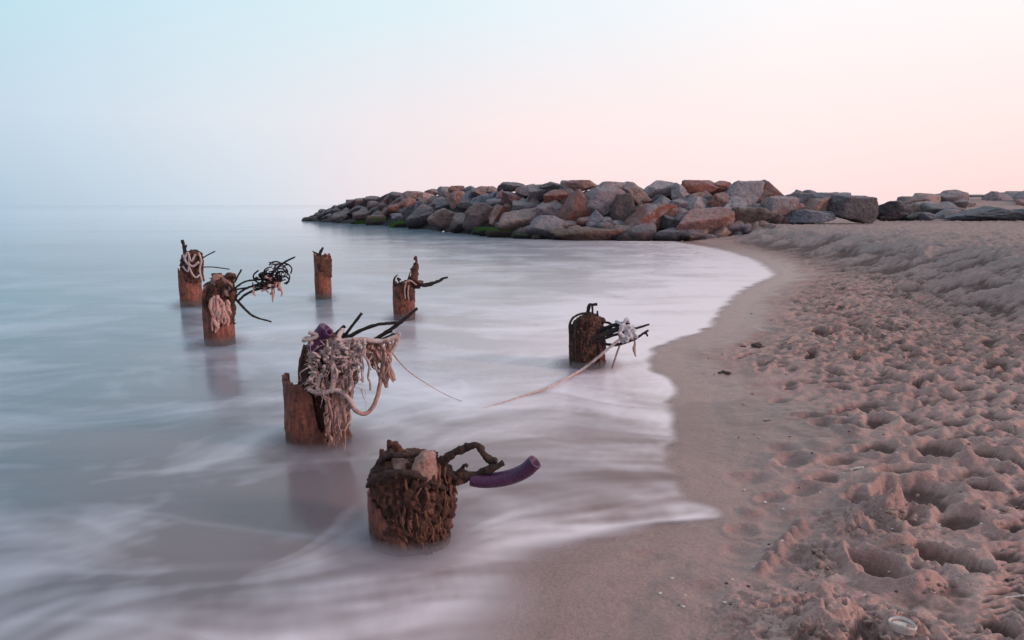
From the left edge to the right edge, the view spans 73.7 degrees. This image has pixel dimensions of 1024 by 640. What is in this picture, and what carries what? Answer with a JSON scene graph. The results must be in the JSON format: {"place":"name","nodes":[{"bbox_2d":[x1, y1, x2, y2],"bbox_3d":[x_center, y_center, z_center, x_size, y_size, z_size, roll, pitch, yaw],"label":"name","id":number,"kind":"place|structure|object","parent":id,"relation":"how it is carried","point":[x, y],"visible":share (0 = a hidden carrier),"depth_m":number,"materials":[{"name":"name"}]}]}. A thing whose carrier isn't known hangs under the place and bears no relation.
{"place":"outdoors","nodes":[
{"label":"outdoors","id":0,"kind":"place"},
{"bbox_2d":[0,205,774,639],"bbox_3d":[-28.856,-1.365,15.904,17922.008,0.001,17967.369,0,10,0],"label":"water","id":1,"kind":"structure","parent":0,"point":[160,479],"depth_m":4.25,"materials":[{"name":"liquid"}]},
{"bbox_2d":[178,240,229,306],"bbox_3d":[-3.992,-0.487,8.871,0.667,1.109,0.298,0,10,0],"label":"broken pile","id":2,"kind":"object","parent":1,"relation":"in","point":[190,289],"visible":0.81,"depth_m":8.77,"materials":[{"name":"wood"}]},
{"bbox_2d":[182,252,202,281],"bbox_3d":[-4.077,-0.677,8.701,0.260,0.384,0.070,-1,10,-9],"label":"rope coil","id":3,"kind":"object","parent":2,"relation":"attached to","point":[189,261],"visible":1,"depth_m":8.68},
{"bbox_2d":[202,256,294,345],"bbox_3d":[-2.453,-0.064,6.440,0.918,1.083,0.294,0,10,0],"label":"broken pile","id":4,"kind":"object","parent":1,"relation":"in","point":[224,287],"visible":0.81,"depth_m":6.34,"materials":[{"name":"wood"}]},
{"bbox_2d":[208,295,231,332],"bbox_3d":[-2.682,-0.052,6.292,0.213,0.358,0.063,0,10,0],"label":"torn net","id":5,"kind":"object","parent":4,"relation":"attached to","point":[220,310],"visible":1,"depth_m":6.27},
{"bbox_2d":[252,261,292,289],"bbox_3d":[-2.227,-0.415,6.327,0.378,0.273,0.198,0,10,0],"label":"wire tangle","id":6,"kind":"object","parent":4,"relation":"attached to","point":[278,277],"visible":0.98,"depth_m":6.30,"materials":[{"name":"metal"}]},
{"bbox_2d":[261,275,282,301],"bbox_3d":[-2.221,-0.292,6.319,0.204,0.258,0.061,0,10,0],"label":"net scrap","id":7,"kind":"object","parent":6,"relation":"hanging from","point":[279,287],"visible":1,"depth_m":6.31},
{"bbox_2d":[312,247,331,299],"bbox_3d":[-2.644,-0.536,9.570,0.262,0.973,0.245,0,10,0],"label":"broken pile","id":8,"kind":"object","parent":1,"relation":"in","point":[322,274],"visible":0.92,"depth_m":9.47,"materials":[{"name":"wood"}]},
{"bbox_2d":[282,307,417,452],"bbox_3d":[-0.898,0.436,3.680,0.719,1.016,0.372,4,10,23],"label":"broken pile","id":9,"kind":"object","parent":1,"relation":"in","point":[304,428],"visible":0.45,"depth_m":3.61,"materials":[{"name":"wood"}]},
{"bbox_2d":[290,328,401,450],"bbox_3d":[-0.854,0.373,3.545,0.573,0.662,0.184,-2,10,-11],"label":"tangled rope","id":10,"kind":"object","parent":9,"relation":"hanging from","point":[374,352],"visible":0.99,"depth_m":3.52,"materials":[{"name":"fabric"}]},
{"bbox_2d":[340,364,382,415],"bbox_3d":[-0.779,0.356,3.566,0.254,0.303,0.032,-4,11,-25],"label":"rope loop","id":11,"kind":"object","parent":10,"relation":"hanging from","point":[374,403],"visible":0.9,"depth_m":3.59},
{"bbox_2d":[393,353,460,400],"bbox_3d":[-0.550,0.359,4.118,0.270,0.565,0.968,4,11,24],"label":"trailing rope","id":12,"kind":"object","parent":10,"relation":"hanging from","point":[417,377],"visible":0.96,"depth_m":3.88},
{"bbox_2d":[393,256,447,320],"bbox_3d":[-1.048,-0.248,7.838,0.647,0.981,0.259,0,10,0],"label":"broken pile","id":13,"kind":"object","parent":1,"relation":"in","point":[402,306],"visible":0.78,"depth_m":7.75,"materials":[{"name":"wood"}]},
{"bbox_2d":[365,439,540,556],"bbox_3d":[-0.228,0.787,2.681,0.672,0.656,0.349,0,10,0],"label":"broken pile","id":14,"kind":"object","parent":1,"relation":"in","point":[412,500],"visible":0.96,"depth_m":2.55,"materials":[{"name":"wood"}]},
{"bbox_2d":[568,303,649,369],"bbox_3d":[0.770,0.240,5.580,0.641,0.770,0.316,0,10,0],"label":"broken pile","id":15,"kind":"object","parent":1,"relation":"in","point":[590,333],"visible":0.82,"depth_m":5.44,"materials":[{"name":"wood"}]},
{"bbox_2d":[615,317,637,342],"bbox_3d":[0.911,0.081,5.431,0.183,0.221,0.131,-3,10,-15],"label":"rope knot","id":16,"kind":"object","parent":15,"relation":"attached to","point":[629,333],"visible":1,"depth_m":5.39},
{"bbox_2d":[483,337,622,407],"bbox_3d":[0.263,0.349,4.959,1.608,0.310,0.193,-9,13,-43],"label":"mooring rope","id":17,"kind":"object","parent":16,"relation":"attached to","point":[588,364],"visible":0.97,"depth_m":5.18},
{"bbox_2d":[0,0,1023,204],"label":"sky","id":18,"kind":"structure","parent":0,"point":[103,102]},
{"bbox_2d":[467,197,1023,639],"bbox_3d":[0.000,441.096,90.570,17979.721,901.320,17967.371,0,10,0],"label":"sand beach","id":19,"kind":"structure","parent":0,"point":[610,586],"depth_m":3.31,"materials":[{"name":"sand"}]},
{"bbox_2d":[320,191,671,240],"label":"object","id":20,"kind":"object","parent":19,"relation":"on","point":[427,226],"visible":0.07,"depth_m":34.81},
{"bbox_2d":[331,211,350,220],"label":"boulder","id":21,"kind":"object","parent":20,"relation":"on","point":[343,215],"visible":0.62,"depth_m":50.83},
{"bbox_2d":[341,200,354,209],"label":"boulder","id":22,"kind":"object","parent":20,"relation":"on","point":[349,204],"visible":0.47,"depth_m":52.14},
{"bbox_2d":[352,209,368,220],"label":"boulder","id":23,"kind":"object","parent":20,"relation":"on","point":[360,215],"visible":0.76,"depth_m":47.56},
{"bbox_2d":[363,196,378,205],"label":"boulder","id":24,"kind":"object","parent":20,"relation":"on","point":[366,199],"visible":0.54,"depth_m":49.46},
{"bbox_2d":[367,201,379,209],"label":"boulder","id":25,"kind":"object","parent":20,"relation":"on","point":[371,204],"visible":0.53,"depth_m":47.78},
{"bbox_2d":[365,215,387,224],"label":"boulder","id":26,"kind":"object","parent":20,"relation":"on","point":[375,219],"visible":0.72,"depth_m":44.01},
{"bbox_2d":[373,201,387,212],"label":"boulder","id":27,"kind":"object","parent":20,"relation":"on","point":[382,205],"visible":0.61,"depth_m":45.80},
{"bbox_2d":[387,203,400,213],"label":"boulder","id":28,"kind":"object","parent":20,"relation":"on","point":[394,208],"visible":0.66,"depth_m":43.68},
{"bbox_2d":[389,192,401,203],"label":"boulder","id":29,"kind":"object","parent":20,"relation":"on","point":[393,196],"visible":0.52,"depth_m":45.77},
{"bbox_2d":[389,220,406,227],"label":"boulder","id":30,"kind":"object","parent":20,"relation":"on","point":[398,224],"visible":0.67,"depth_m":39.49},
{"bbox_2d":[401,206,413,220],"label":"boulder","id":31,"kind":"object","parent":20,"relation":"on","point":[406,212],"visible":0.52,"depth_m":39.82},
{"bbox_2d":[399,198,416,208],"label":"boulder","id":32,"kind":"object","parent":20,"relation":"on","point":[409,202],"visible":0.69,"depth_m":42.33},
{"bbox_2d":[402,191,423,198],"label":"boulder","id":33,"kind":"object","parent":20,"relation":"on","point":[412,194],"visible":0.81,"depth_m":43.41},
{"bbox_2d":[406,203,433,228],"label":"boulder","id":34,"kind":"object","parent":20,"relation":"on","point":[417,218],"visible":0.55,"depth_m":36.99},
{"bbox_2d":[427,208,455,230],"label":"boulder","id":35,"kind":"object","parent":20,"relation":"on","point":[440,219],"visible":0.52,"depth_m":33.59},
{"bbox_2d":[433,197,449,212],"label":"boulder","id":36,"kind":"object","parent":20,"relation":"on","point":[441,203],"visible":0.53,"depth_m":36.27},
{"bbox_2d":[437,186,450,197],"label":"boulder","id":37,"kind":"object","parent":20,"relation":"on","point":[443,192],"visible":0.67,"depth_m":38.39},
{"bbox_2d":[447,191,463,208],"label":"boulder","id":38,"kind":"object","parent":20,"relation":"on","point":[454,198],"visible":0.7,"depth_m":35.34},
{"bbox_2d":[448,186,464,192],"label":"boulder","id":39,"kind":"object","parent":20,"relation":"on","point":[451,189],"visible":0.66,"depth_m":37.08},
{"bbox_2d":[449,212,464,232],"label":"boulder","id":40,"kind":"object","parent":20,"relation":"on","point":[456,224],"visible":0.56,"depth_m":31.58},
{"bbox_2d":[456,202,471,212],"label":"boulder","id":41,"kind":"object","parent":20,"relation":"on","point":[462,207],"visible":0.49,"depth_m":33.11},
{"bbox_2d":[461,189,476,202],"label":"boulder","id":42,"kind":"object","parent":20,"relation":"on","point":[468,196],"visible":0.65,"depth_m":34.21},
{"bbox_2d":[462,202,492,232],"bbox_3d":[-1.297,-4.540,30.522,1.898,1.415,1.229,0,10,0],"label":"boulder","id":43,"kind":"object","parent":20,"relation":"on","point":[477,214],"visible":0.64,"depth_m":30.07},
{"bbox_2d":[471,186,486,195],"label":"boulder","id":44,"kind":"object","parent":20,"relation":"on","point":[479,190],"visible":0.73,"depth_m":33.95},
{"bbox_2d":[470,194,489,204],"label":"boulder","id":45,"kind":"object","parent":20,"relation":"on","point":[481,198],"visible":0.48,"depth_m":31.89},
{"bbox_2d":[473,227,486,235],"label":"boulder","id":46,"kind":"object","parent":20,"relation":"on","point":[479,231],"visible":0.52,"depth_m":28.63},
{"bbox_2d":[485,197,500,206],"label":"boulder","id":47,"kind":"object","parent":20,"relation":"on","point":[493,202],"visible":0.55,"depth_m":31.09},
{"bbox_2d":[488,205,509,226],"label":"boulder","id":48,"kind":"object","parent":20,"relation":"on","point":[498,211],"visible":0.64,"depth_m":28.88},
{"bbox_2d":[485,227,513,237],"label":"boulder","id":49,"kind":"object","parent":20,"relation":"on","point":[493,231],"visible":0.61,"depth_m":27.46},
{"bbox_2d":[497,182,524,191],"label":"boulder","id":50,"kind":"object","parent":20,"relation":"on","point":[509,186],"visible":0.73,"depth_m":31.04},
{"bbox_2d":[500,191,524,205],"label":"boulder","id":51,"kind":"object","parent":20,"relation":"on","point":[507,197],"visible":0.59,"depth_m":29.34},
{"bbox_2d":[498,207,536,229],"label":"boulder","id":52,"kind":"object","parent":20,"relation":"on","point":[515,219],"visible":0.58,"depth_m":27.30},
{"bbox_2d":[514,233,531,238],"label":"boulder","id":53,"kind":"object","parent":20,"relation":"on","point":[521,236],"visible":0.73,"depth_m":26.38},
{"bbox_2d":[515,184,534,195],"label":"boulder","id":54,"kind":"object","parent":20,"relation":"on","point":[521,190],"visible":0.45,"depth_m":29.26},
{"bbox_2d":[512,200,538,210],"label":"boulder","id":55,"kind":"object","parent":20,"relation":"on","point":[518,205],"visible":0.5,"depth_m":28.04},
{"bbox_2d":[527,184,550,200],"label":"boulder","id":56,"kind":"object","parent":20,"relation":"on","point":[536,192],"visible":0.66,"depth_m":28.20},
{"bbox_2d":[527,215,566,238],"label":"boulder","id":57,"kind":"object","parent":20,"relation":"on","point":[544,226],"visible":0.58,"depth_m":26.09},
{"bbox_2d":[535,202,562,215],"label":"boulder","id":58,"kind":"object","parent":20,"relation":"on","point":[552,208],"visible":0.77,"depth_m":26.89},
{"bbox_2d":[540,182,560,189],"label":"boulder","id":59,"kind":"object","parent":20,"relation":"on","point":[552,185],"visible":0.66,"depth_m":28.01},
{"bbox_2d":[543,189,568,202],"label":"boulder","id":60,"kind":"object","parent":20,"relation":"on","point":[555,194],"visible":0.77,"depth_m":27.28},
{"bbox_2d":[558,186,573,203],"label":"boulder","id":61,"kind":"object","parent":20,"relation":"on","point":[568,190],"visible":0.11,"depth_m":27.31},
{"bbox_2d":[557,189,593,220],"bbox_3d":[2.545,-4.344,26.786,1.588,1.583,1.189,0,10,0],"label":"boulder","id":62,"kind":"object","parent":20,"relation":"on","point":[574,207],"visible":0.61,"depth_m":26.32,"materials":[{"name":"stone"}]},
{"bbox_2d":[566,180,596,190],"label":"boulder","id":63,"kind":"object","parent":20,"relation":"on","point":[582,185],"visible":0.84,"depth_m":27.21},
{"bbox_2d":[576,216,590,226],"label":"boulder","id":64,"kind":"object","parent":20,"relation":"on","point":[582,221],"visible":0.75,"depth_m":25.92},
{"bbox_2d":[550,226,623,240],"bbox_3d":[2.930,-3.206,25.589,2.938,0.682,1.496,-2,10,-13],"label":"boulder","id":65,"kind":"object","parent":20,"relation":"on","point":[585,233],"visible":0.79,"depth_m":25.11,"materials":[{"name":"stone"}]},
{"bbox_2d":[586,209,603,226],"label":"boulder","id":66,"kind":"object","parent":20,"relation":"on","point":[596,217],"visible":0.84,"depth_m":25.79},
{"bbox_2d":[585,187,625,214],"bbox_3d":[3.432,-4.529,26.657,1.899,1.352,1.202,0,10,0],"label":"boulder","id":67,"kind":"object","parent":20,"relation":"on","point":[600,199],"visible":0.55,"depth_m":26.14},
{"bbox_2d":[595,222,625,228],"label":"boulder","id":68,"kind":"object","parent":20,"relation":"on","point":[599,225],"visible":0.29,"depth_m":25.46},
{"bbox_2d":[596,181,625,188],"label":"boulder","id":69,"kind":"object","parent":20,"relation":"on","point":[613,184],"visible":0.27,"depth_m":26.58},
{"bbox_2d":[613,225,630,231],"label":"boulder","id":70,"kind":"object","parent":20,"relation":"on","point":[625,228],"visible":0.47,"depth_m":25.25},
{"bbox_2d":[610,193,635,220],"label":"boulder","id":71,"kind":"object","parent":20,"relation":"on","point":[623,208],"visible":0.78,"depth_m":25.66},
{"bbox_2d":[622,182,648,204],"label":"boulder","id":72,"kind":"object","parent":20,"relation":"on","point":[636,192],"visible":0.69,"depth_m":26.27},
{"bbox_2d":[626,223,656,240],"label":"boulder","id":73,"kind":"object","parent":20,"relation":"on","point":[643,232],"visible":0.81,"depth_m":24.83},
{"bbox_2d":[625,203,676,230],"bbox_3d":[4.999,-3.714,25.635,2.271,1.329,1.303,0,10,0],"label":"boulder","id":74,"kind":"object","parent":20,"relation":"on","point":[651,214],"visible":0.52,"depth_m":25.18,"materials":[{"name":"stone"}]},
{"bbox_2d":[643,180,673,197],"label":"boulder","id":75,"kind":"object","parent":20,"relation":"on","point":[658,187],"visible":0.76,"depth_m":26.33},
{"bbox_2d":[652,196,670,203],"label":"boulder","id":76,"kind":"object","parent":20,"relation":"on","point":[662,200],"visible":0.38,"depth_m":25.86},
{"bbox_2d":[654,228,685,240],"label":"boulder","id":77,"kind":"object","parent":20,"relation":"on","point":[670,234],"visible":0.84,"depth_m":24.65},
{"bbox_2d":[660,214,680,229],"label":"boulder","id":78,"kind":"object","parent":20,"relation":"on","point":[667,221],"visible":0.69,"depth_m":25.00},
{"bbox_2d":[670,198,689,208],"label":"boulder","id":79,"kind":"object","parent":20,"relation":"on","point":[681,203],"visible":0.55,"depth_m":25.57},
{"bbox_2d":[671,182,690,199],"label":"boulder","id":80,"kind":"object","parent":20,"relation":"on","point":[678,191],"visible":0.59,"depth_m":25.96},
{"bbox_2d":[685,195,707,209],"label":"boulder","id":81,"kind":"object","parent":20,"relation":"on","point":[696,202],"visible":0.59,"depth_m":25.45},
{"bbox_2d":[686,192,705,196],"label":"boulder","id":82,"kind":"object","parent":81,"relation":"on","point":[700,194],"visible":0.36,"depth_m":25.75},
{"bbox_2d":[681,180,720,195],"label":"boulder","id":83,"kind":"object","parent":82,"relation":"on","point":[697,186],"visible":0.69,"depth_m":25.94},
{"bbox_2d":[615,232,631,240],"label":"boulder","id":84,"kind":"object","parent":19,"relation":"on","point":[623,236],"visible":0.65,"depth_m":24.86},
{"bbox_2d":[681,230,698,240],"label":"boulder","id":85,"kind":"object","parent":19,"relation":"on","point":[689,233],"visible":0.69,"depth_m":24.64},
{"bbox_2d":[686,229,707,240],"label":"boulder","id":86,"kind":"object","parent":19,"relation":"on","point":[701,233],"visible":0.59,"depth_m":24.59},
{"bbox_2d":[674,207,735,232],"bbox_3d":[7.013,-3.552,25.159,2.376,1.233,1.306,0,10,0],"label":"boulder","id":87,"kind":"object","parent":19,"relation":"on","point":[712,219],"visible":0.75,"depth_m":24.66,"materials":[{"name":"stone"}]},
{"bbox_2d":[713,227,731,237],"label":"boulder","id":88,"kind":"object","parent":19,"relation":"on","point":[722,231],"visible":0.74,"depth_m":24.67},
{"bbox_2d":[727,221,746,233],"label":"boulder","id":89,"kind":"object","parent":19,"relation":"on","point":[735,226],"visible":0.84,"depth_m":24.70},
{"bbox_2d":[724,197,749,209],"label":"boulder","id":90,"kind":"object","parent":19,"relation":"on","point":[732,202],"visible":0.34,"depth_m":25.18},
{"bbox_2d":[707,192,730,207],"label":"boulder","id":91,"kind":"object","parent":90,"relation":"on","point":[721,199],"visible":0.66,"depth_m":25.38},
{"bbox_2d":[725,180,764,205],"bbox_3d":[8.725,-4.705,25.949,1.930,1.172,1.128,0,10,0],"label":"boulder","id":92,"kind":"object","parent":90,"relation":"on","point":[750,192],"visible":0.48,"depth_m":25.55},
{"bbox_2d":[714,180,730,192],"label":"boulder","id":93,"kind":"object","parent":92,"relation":"on","point":[724,185],"visible":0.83,"depth_m":26.03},
{"bbox_2d":[756,180,783,203],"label":"boulder","id":94,"kind":"object","parent":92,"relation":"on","point":[769,189],"visible":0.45,"depth_m":25.50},
{"bbox_2d":[732,207,776,223],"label":"boulder","id":95,"kind":"object","parent":19,"relation":"on","point":[744,215],"visible":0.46,"depth_m":24.69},
{"bbox_2d":[769,215,784,223],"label":"boulder","id":96,"kind":"object","parent":19,"relation":"on","point":[779,219],"visible":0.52,"depth_m":24.69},
{"bbox_2d":[760,196,798,216],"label":"boulder","id":97,"kind":"object","parent":19,"relation":"on","point":[785,206],"visible":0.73,"depth_m":24.63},
{"bbox_2d":[788,209,836,222],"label":"boulder","id":98,"kind":"object","parent":19,"relation":"on","point":[807,216],"visible":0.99,"depth_m":24.37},
{"bbox_2d":[805,197,831,210],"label":"boulder","id":99,"kind":"object","parent":19,"relation":"on","point":[817,204],"visible":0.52,"depth_m":24.57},
{"bbox_2d":[811,192,850,197],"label":"boulder","id":100,"kind":"object","parent":99,"relation":"on","point":[821,194],"visible":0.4,"depth_m":24.73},
{"bbox_2d":[658,301,1015,607],"bbox_3d":[3.633,-0.265,7.114,3.192,0.745,11.791,7,12,36],"label":"shell grit","id":101,"kind":"object","parent":19,"relation":"on","point":[724,602],"visible":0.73,"depth_m":2.59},
{"bbox_2d":[678,281,1023,605],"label":"pebble grit","id":102,"kind":"object","parent":19,"relation":"on","point":[860,527],"visible":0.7,"depth_m":2.67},
{"bbox_2d":[827,195,878,223],"bbox_3d":[12.346,-3.984,24.693,2.013,1.077,1.107,0,10,0],"label":"boulder","id":103,"kind":"object","parent":19,"relation":"on","point":[858,209],"visible":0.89,"depth_m":24.27,"materials":[{"name":"stone"}]},
{"bbox_2d":[876,201,911,219],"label":"boulder","id":104,"kind":"object","parent":19,"relation":"on","point":[888,207],"visible":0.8,"depth_m":26.86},
{"bbox_2d":[879,212,908,220],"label":"boulder","id":105,"kind":"object","parent":19,"relation":"on","point":[900,216],"visible":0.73,"depth_m":26.87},
{"bbox_2d":[888,616,916,634],"bbox_3d":[1.097,0.859,1.917,0.067,0.029,0.058,0,10,0],"label":"seashell","id":106,"kind":"object","parent":19,"relation":"on","point":[897,624],"visible":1,"depth_m":1.91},
{"bbox_2d":[906,212,920,220],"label":"boulder","id":107,"kind":"object","parent":19,"relation":"on","point":[913,216],"visible":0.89,"depth_m":26.49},
{"bbox_2d":[905,195,938,204],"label":"boulder","id":108,"kind":"object","parent":19,"relation":"on","point":[921,198],"visible":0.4,"depth_m":31.43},
{"bbox_2d":[911,202,935,212],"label":"boulder","id":109,"kind":"object","parent":19,"relation":"on","point":[915,207],"visible":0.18,"depth_m":29.04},
{"bbox_2d":[913,193,940,201],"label":"boulder","id":110,"kind":"object","parent":19,"relation":"on","point":[938,197],"visible":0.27,"depth_m":32.77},
{"bbox_2d":[919,212,937,220],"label":"boulder","id":111,"kind":"object","parent":19,"relation":"on","point":[926,216],"visible":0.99,"depth_m":26.39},
{"bbox_2d":[919,203,959,213],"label":"boulder","id":112,"kind":"object","parent":19,"relation":"on","point":[931,208],"visible":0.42,"depth_m":28.26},
{"bbox_2d":[935,209,960,218],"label":"boulder","id":113,"kind":"object","parent":19,"relation":"on","point":[941,214],"visible":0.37,"depth_m":26.98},
{"bbox_2d":[937,193,958,201],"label":"boulder","id":114,"kind":"object","parent":19,"relation":"on","point":[949,197],"visible":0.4,"depth_m":32.87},
{"bbox_2d":[941,189,969,200],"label":"boulder","id":115,"kind":"object","parent":19,"relation":"on","point":[963,195],"visible":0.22,"depth_m":34.03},
{"bbox_2d":[951,201,968,208],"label":"boulder","id":116,"kind":"object","parent":19,"relation":"on","point":[963,204],"visible":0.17,"depth_m":30.22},
{"bbox_2d":[944,213,988,220],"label":"boulder","id":117,"kind":"object","parent":19,"relation":"on","point":[958,216],"visible":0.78,"depth_m":26.15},
{"bbox_2d":[959,206,1023,220],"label":"boulder","id":118,"kind":"object","parent":19,"relation":"on","point":[991,213],"visible":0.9,"depth_m":25.86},
{"bbox_2d":[981,191,1012,200],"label":"boulder","id":119,"kind":"object","parent":19,"relation":"on","point":[994,195],"visible":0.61,"depth_m":33.60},
{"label":"boulder","id":120,"kind":"object","parent":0,"visible":0},
{"bbox_2d":[784,192,815,203],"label":"boulder","id":121,"kind":"object","parent":120,"relation":"on","point":[803,198],"visible":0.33,"depth_m":24.93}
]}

